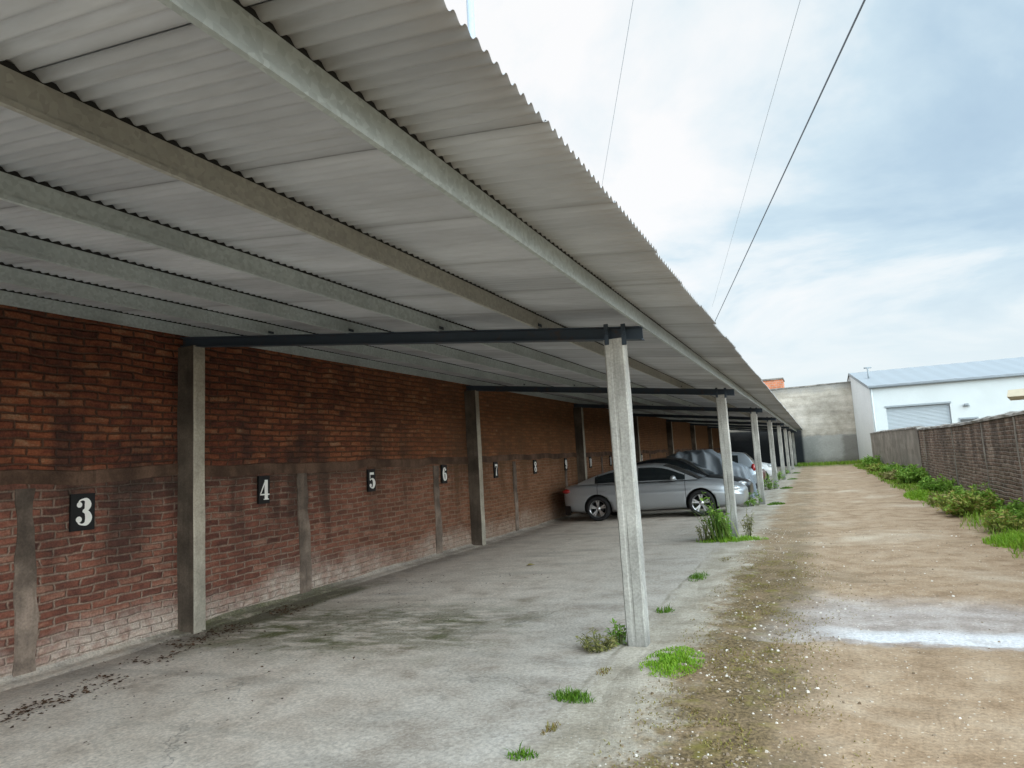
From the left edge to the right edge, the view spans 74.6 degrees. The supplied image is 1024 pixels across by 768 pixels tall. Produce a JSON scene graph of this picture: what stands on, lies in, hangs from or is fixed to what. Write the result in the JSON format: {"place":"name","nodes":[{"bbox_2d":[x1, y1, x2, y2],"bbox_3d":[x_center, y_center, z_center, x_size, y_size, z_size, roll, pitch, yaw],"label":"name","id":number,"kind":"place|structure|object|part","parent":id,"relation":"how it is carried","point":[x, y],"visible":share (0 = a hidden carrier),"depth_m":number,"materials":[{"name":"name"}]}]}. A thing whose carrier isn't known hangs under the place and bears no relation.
{"place":"outdoors","nodes":[
{"label":"outdoors","id":0,"kind":"place"},
{"bbox_2d":[0,466,797,767],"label":"carport floor","id":1,"kind":"structure","parent":0,"point":[473,685],"depth_m":5.60,"materials":[{"name":"concrete"}]},
{"bbox_2d":[0,574,547,750],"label":"leaf litter","id":2,"kind":"object","parent":1,"relation":"on","point":[105,676],"visible":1,"depth_m":6.09,"materials":[{"name":"brown plant"}]},
{"bbox_2d":[0,0,802,646],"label":"carport","id":3,"kind":"object","parent":1,"relation":"on","point":[408,186],"visible":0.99,"depth_m":3.54,"materials":[{"name":"metal"}]},
{"bbox_2d":[504,740,539,760],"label":"grass tuft","id":4,"kind":"object","parent":1,"relation":"on","point":[521,753],"visible":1,"depth_m":3.67,"materials":[{"name":"green plant"}]},
{"bbox_2d":[540,721,560,734],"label":"grass tuft","id":5,"kind":"object","parent":1,"relation":"on","point":[548,729],"visible":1,"depth_m":4.02,"materials":[{"name":"brown plant"}]},
{"bbox_2d":[549,685,597,703],"bbox_3d":[0.406,2.084,4.536,0.382,0.097,0.234,-6,-7,24],"label":"grass tuft","id":6,"kind":"object","parent":1,"relation":"on","point":[574,695],"visible":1,"depth_m":4.52,"materials":[{"name":"green plant"}]},
{"bbox_2d":[575,627,618,653],"bbox_3d":[0.729,2.161,5.675,0.356,0.205,0.336,3,-9,-42],"label":"weed clump","id":7,"kind":"object","parent":1,"relation":"on","point":[608,645],"visible":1,"depth_m":5.65,"materials":[{"name":"green plant"}]},
{"bbox_2d":[596,666,610,675],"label":"grass tuft","id":8,"kind":"object","parent":1,"relation":"on","point":[602,671],"visible":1,"depth_m":5.01,"materials":[{"name":"plant"}]},
{"bbox_2d":[604,618,626,645],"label":"weed clump","id":9,"kind":"object","parent":1,"relation":"on","point":[616,632],"visible":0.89,"depth_m":5.76,"materials":[{"name":"green plant"}]},
{"bbox_2d":[562,463,748,520],"bbox_3d":[3.862,2.870,18.319,4.808,1.414,2.220,-8,-8,23],"label":"parked car","id":10,"kind":"object","parent":1,"relation":"on","point":[664,486],"visible":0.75,"depth_m":17.49,"materials":[{"name":"silver metal"}]},
{"bbox_3d":[2.750,2.476,18.003,1.120,0.334,0.150,-8,-8,23],"label":"side window","id":11,"kind":"part","parent":10,"relation":"part of","materials":[{"name":"black glass"}]},
{"bbox_3d":[3.874,2.334,17.499,1.212,0.347,0.154,-6,-7,24],"label":"side window","id":12,"kind":"part","parent":10,"relation":"part of","materials":[{"name":"black glass"}]},
{"bbox_2d":[654,603,674,612],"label":"grass tuft","id":13,"kind":"object","parent":1,"relation":"on","point":[667,610],"visible":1,"depth_m":6.82,"materials":[{"name":"green plant"}]},
{"bbox_2d":[636,457,753,495],"bbox_3d":[4.793,3.020,20.571,4.808,1.534,2.220,-8,-8,23],"label":"parked car","id":14,"kind":"object","parent":1,"relation":"on","point":[694,466],"visible":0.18,"depth_m":19.83,"materials":[{"name":"grey paint"}]},
{"bbox_3d":[4.821,2.495,19.783,1.200,0.479,0.209,-8,-8,23],"label":"side window","id":15,"kind":"part","parent":14,"relation":"part of","materials":[{"name":"glass"}]},
{"bbox_2d":[688,571,710,581],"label":"grass tuft","id":16,"kind":"object","parent":1,"relation":"on","point":[699,576],"visible":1,"depth_m":8.53,"materials":[{"name":"green plant"}]},
{"bbox_2d":[695,516,716,540],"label":"weed clump","id":17,"kind":"object","parent":1,"relation":"on","point":[699,530],"visible":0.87,"depth_m":12.05,"materials":[{"name":"green plant"}]},
{"bbox_2d":[680,499,738,541],"bbox_3d":[3.520,2.405,12.047,0.890,0.824,0.867,0,-7,-27],"label":"grass clump","id":18,"kind":"object","parent":1,"relation":"on","point":[718,532],"visible":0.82,"depth_m":11.96,"materials":[{"name":"green plant"}]},
{"bbox_2d":[666,449,757,497],"bbox_3d":[5.853,3.109,22.785,4.614,1.693,2.164,-8,-8,23],"label":"car cover","id":19,"kind":"object","parent":1,"relation":"on","point":[710,459],"visible":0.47,"depth_m":21.80,"materials":[{"name":"grey fabric"}]},
{"bbox_2d":[700,491,733,535],"bbox_3d":[3.704,2.371,12.125,0.618,0.892,0.412,-4,-7,7],"label":"weed clump","id":20,"kind":"object","parent":1,"relation":"on","point":[711,512],"visible":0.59,"depth_m":12.11,"materials":[{"name":"green plant"}]},
{"bbox_2d":[696,534,768,542],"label":"grass tuft","id":21,"kind":"object","parent":1,"relation":"on","point":[741,537],"visible":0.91,"depth_m":11.75,"materials":[{"name":"green plant"}]},
{"bbox_2d":[719,452,757,488],"bbox_3d":[7.095,3.365,24.840,3.919,1.550,2.056,-8,-8,23],"label":"parked car","id":22,"kind":"object","parent":1,"relation":"on","point":[746,460],"visible":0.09,"depth_m":23.70,"materials":[{"name":"blue paint"}]},
{"bbox_3d":[7.518,2.778,23.970,1.050,0.452,0.217,-8,-8,23],"label":"side window","id":23,"kind":"part","parent":22,"relation":"part of","materials":[{"name":"black glass"}]},
{"bbox_2d":[720,452,771,479],"bbox_3d":[10.698,4.050,32.564,3.919,1.550,2.056,-8,-8,23],"label":"parked car","id":24,"kind":"object","parent":1,"relation":"on","point":[767,468],"visible":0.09,"depth_m":31.23,"materials":[{"name":"white paint"}]},
{"bbox_2d":[743,490,762,505],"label":"weed clump","id":25,"kind":"object","parent":1,"relation":"on","point":[753,501],"visible":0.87,"depth_m":18.80,"materials":[{"name":"green plant"}]},
{"bbox_2d":[762,467,766,479],"bbox_3d":[8.713,3.716,28.647,3.919,1.550,2.056,-8,-8,23],"label":"parked car","id":26,"kind":"object","parent":1,"relation":"on","point":[764,474],"visible":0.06,"depth_m":27.51,"materials":[{"name":"red paint"}]},
{"bbox_2d":[763,473,779,489],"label":"weed clump","id":27,"kind":"object","parent":1,"relation":"on","point":[769,486],"visible":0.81,"depth_m":25.53,"materials":[{"name":"green plant"}]},
{"bbox_2d":[777,471,784,479],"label":"weed clump","id":28,"kind":"object","parent":1,"relation":"on","point":[779,473],"visible":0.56,"depth_m":32.24,"materials":[{"name":"green plant"}]},
{"bbox_2d":[602,2,632,182],"bbox_3d":[2.403,-5.594,17.357,0.010,0.009,35.278,-4,-7,3],"label":"overhead wire","id":29,"kind":"object","parent":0,"point":[619,82],"visible":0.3,"depth_m":13.30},
{"bbox_2d":[444,0,1023,387],"label":"sky","id":30,"kind":"structure","parent":0,"point":[891,236],"materials":[{"name":"white"}]},
{"bbox_2d":[713,0,800,302],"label":"overhead wire","id":31,"kind":"object","parent":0,"point":[764,124],"visible":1,"depth_m":17.18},
{"bbox_2d":[762,378,784,388],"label":"brick tower","id":32,"kind":"structure","parent":0,"point":[774,383],"depth_m":56.72,"materials":[{"name":"orange brick"}]},
{"bbox_2d":[715,0,865,320],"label":"overhead wire","id":33,"kind":"object","parent":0,"point":[855,19],"visible":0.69,"depth_m":13.31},
{"bbox_2d":[566,463,1023,767],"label":"alley","id":34,"kind":"structure","parent":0,"point":[902,715],"depth_m":5.18,"materials":[{"name":"brown soil"}]},
{"bbox_2d":[639,645,704,678],"bbox_3d":[1.221,2.096,5.119,0.492,0.078,0.839,-6,-7,24],"label":"grass tuft","id":35,"kind":"object","parent":34,"relation":"on","point":[672,661],"visible":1,"depth_m":5.07,"materials":[{"name":"green plant"}]},
{"bbox_2d":[593,552,898,767],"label":"gravel","id":36,"kind":"structure","parent":34,"relation":"on","point":[739,669],"depth_m":4.88,"materials":[{"name":"gravel"}]},
{"bbox_2d":[738,508,754,535],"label":"weed clump","id":37,"kind":"object","parent":34,"relation":"on","point":[748,527],"visible":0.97,"depth_m":12.08,"materials":[{"name":"green plant"}]},
{"bbox_2d":[767,501,784,504],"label":"grass tuft","id":38,"kind":"object","parent":34,"relation":"on","point":[776,503],"visible":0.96,"depth_m":18.66,"materials":[{"name":"green plant"}]},
{"bbox_2d":[860,454,882,466],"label":"weed clump","id":39,"kind":"object","parent":34,"relation":"on","point":[871,460],"visible":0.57,"depth_m":39.51,"materials":[{"name":"green plant"}]},
{"bbox_2d":[865,462,886,471],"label":"weed clump","id":40,"kind":"object","parent":34,"relation":"on","point":[872,468],"visible":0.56,"depth_m":33.78,"materials":[{"name":"green plant"}]},
{"bbox_2d":[879,469,898,479],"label":"weed clump","id":41,"kind":"object","parent":34,"relation":"on","point":[890,475],"visible":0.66,"depth_m":26.50,"materials":[{"name":"green plant"}]},
{"bbox_2d":[879,462,905,474],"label":"weed clump","id":42,"kind":"object","parent":34,"relation":"on","point":[886,468],"visible":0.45,"depth_m":29.29,"materials":[{"name":"green plant"}]},
{"bbox_2d":[794,459,1023,558],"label":"ground cover","id":43,"kind":"object","parent":34,"relation":"on","point":[911,486],"visible":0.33,"depth_m":18.42,"materials":[{"name":"green plant"}]},
{"bbox_2d":[893,463,928,483],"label":"weed clump","id":44,"kind":"object","parent":34,"relation":"on","point":[913,473],"visible":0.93,"depth_m":23.40,"materials":[{"name":"green plant"}]},
{"bbox_2d":[903,488,946,500],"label":"grass tuft","id":45,"kind":"object","parent":34,"relation":"on","point":[918,494],"visible":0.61,"depth_m":18.26,"materials":[{"name":"green plant"}]},
{"bbox_2d":[916,473,956,491],"bbox_3d":[12.108,2.836,19.068,1.102,0.641,2.457,-6,-7,24],"label":"weed clump","id":46,"kind":"object","parent":34,"relation":"on","point":[927,482],"visible":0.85,"depth_m":18.69,"materials":[{"name":"green plant"}]},
{"bbox_2d":[927,490,949,505],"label":"weed clump","id":47,"kind":"object","parent":34,"relation":"on","point":[931,501],"visible":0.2,"depth_m":15.76,"materials":[{"name":"green plant"}]},
{"bbox_2d":[932,486,1004,516],"bbox_3d":[9.256,2.388,13.677,1.248,0.593,1.817,-6,-7,24],"label":"weed clump","id":48,"kind":"object","parent":34,"relation":"on","point":[968,502],"visible":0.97,"depth_m":13.36,"materials":[{"name":"green plant"}]},
{"bbox_2d":[952,482,1003,504],"bbox_3d":[10.120,2.434,14.617,0.943,0.616,1.965,-6,-7,24],"label":"weed clump","id":49,"kind":"object","parent":34,"relation":"on","point":[959,490],"visible":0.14,"depth_m":14.48,"materials":[{"name":"green plant"}]},
{"bbox_2d":[980,509,1023,533],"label":"weed clump","id":50,"kind":"object","parent":34,"relation":"on","point":[1008,520],"visible":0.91,"depth_m":10.85,"materials":[{"name":"green plant"}]},
{"bbox_2d":[982,526,1023,549],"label":"grass tuft","id":51,"kind":"object","parent":34,"relation":"on","point":[1007,537],"visible":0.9,"depth_m":9.70,"materials":[{"name":"green plant"}]},
{"bbox_2d":[993,497,1023,521],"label":"weed clump","id":52,"kind":"object","parent":34,"relation":"on","point":[1017,508],"visible":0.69,"depth_m":11.71,"materials":[{"name":"green plant"}]},
{"bbox_2d":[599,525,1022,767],"bbox_3d":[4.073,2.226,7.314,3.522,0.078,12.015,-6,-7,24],"label":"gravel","id":53,"kind":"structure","parent":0,"point":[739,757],"depth_m":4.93,"materials":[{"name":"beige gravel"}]},
{"bbox_2d":[847,357,1023,459],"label":"warehouse","id":54,"kind":"structure","parent":0,"point":[926,396],"depth_m":45.15,"materials":[{"name":"metal"}]},
{"bbox_2d":[886,404,951,429],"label":"roller door","id":55,"kind":"structure","parent":54,"relation":"in","point":[926,415],"depth_m":44.94,"materials":[{"name":"grey metal"}]},
{"bbox_2d":[959,417,978,421],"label":"window","id":56,"kind":"structure","parent":54,"relation":"in","point":[965,419],"depth_m":43.64,"materials":[{"name":"glass"}]},
{"bbox_2d":[1007,389,1023,400],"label":"neighbour house","id":57,"kind":"structure","parent":0,"point":[1016,394],"depth_m":20.61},
{"label":"ground","id":58,"kind":"structure","parent":0,"visible":0},
{"bbox_2d":[0,304,720,691],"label":"brick wall","id":59,"kind":"structure","parent":58,"relation":"on","point":[166,448],"depth_m":8.61,"materials":[{"name":"brick"}]},
{"bbox_2d":[69,493,94,531],"bbox_3d":[-4.418,1.316,6.911,0.033,0.375,0.250,-6,-8,24],"label":"number sign","id":60,"kind":"object","parent":59,"relation":"attached to","point":[81,512],"visible":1,"depth_m":6.89,"materials":[{"name":"black paint"}]},
{"bbox_2d":[257,476,269,503],"bbox_3d":[-3.397,1.446,9.192,0.033,0.375,0.205,-6,-8,24],"label":"number sign","id":61,"kind":"object","parent":59,"relation":"attached to","point":[263,489],"visible":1,"depth_m":9.17,"materials":[{"name":"black paint"}]},
{"bbox_2d":[366,469,375,491],"bbox_3d":[-2.393,1.637,11.421,0.033,0.375,0.205,-6,-7,24],"label":"number sign","id":62,"kind":"object","parent":59,"relation":"attached to","point":[371,486],"visible":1,"depth_m":11.39,"materials":[{"name":"black paint"}]},
{"bbox_2d":[441,465,446,482],"bbox_3d":[-1.378,1.826,13.645,0.032,0.375,0.205,-6,-8,24],"label":"number sign","id":63,"kind":"object","parent":59,"relation":"attached to","point":[443,473],"visible":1,"depth_m":13.61,"materials":[{"name":"black paint"}]},
{"bbox_2d":[493,462,497,477],"bbox_3d":[-0.384,2.028,15.877,0.032,0.375,0.205,-6,-7,24],"label":"number sign","id":64,"kind":"object","parent":59,"relation":"attached to","point":[495,468],"visible":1,"depth_m":15.84,"materials":[{"name":"black paint"}]},
{"bbox_2d":[533,460,536,473],"bbox_3d":[0.621,2.229,18.105,0.032,0.375,0.205,-6,-8,24],"label":"number sign","id":65,"kind":"object","parent":59,"relation":"attached to","point":[534,466],"visible":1,"depth_m":18.06,"materials":[{"name":"black paint"}]},
{"bbox_2d":[564,458,567,470],"bbox_3d":[1.626,2.429,20.333,0.032,0.375,0.205,-6,-8,24],"label":"number sign","id":66,"kind":"object","parent":59,"relation":"attached to","point":[565,465],"visible":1,"depth_m":20.27,"materials":[{"name":"black paint"}]},
{"bbox_2d":[589,457,591,467],"bbox_3d":[2.631,2.630,22.560,0.032,0.375,0.215,-6,-7,24],"label":"number sign","id":67,"kind":"object","parent":59,"relation":"attached to","point":[590,463],"visible":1,"depth_m":22.51,"materials":[{"name":"black paint"}]},
{"bbox_2d":[466,0,474,37],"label":"mast","id":68,"kind":"object","parent":58,"relation":"on","point":[470,16],"depth_m":18.64,"materials":[{"name":"metal"}]},
{"bbox_2d":[729,381,858,466],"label":"end wall","id":69,"kind":"structure","parent":58,"relation":"on","point":[822,415],"depth_m":54.16,"materials":[{"name":"grey concrete"}]},
{"bbox_2d":[870,410,1023,507],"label":"boundary wall","id":70,"kind":"structure","parent":58,"relation":"on","point":[985,450],"depth_m":16.86,"materials":[{"name":"brick"}]}
]}

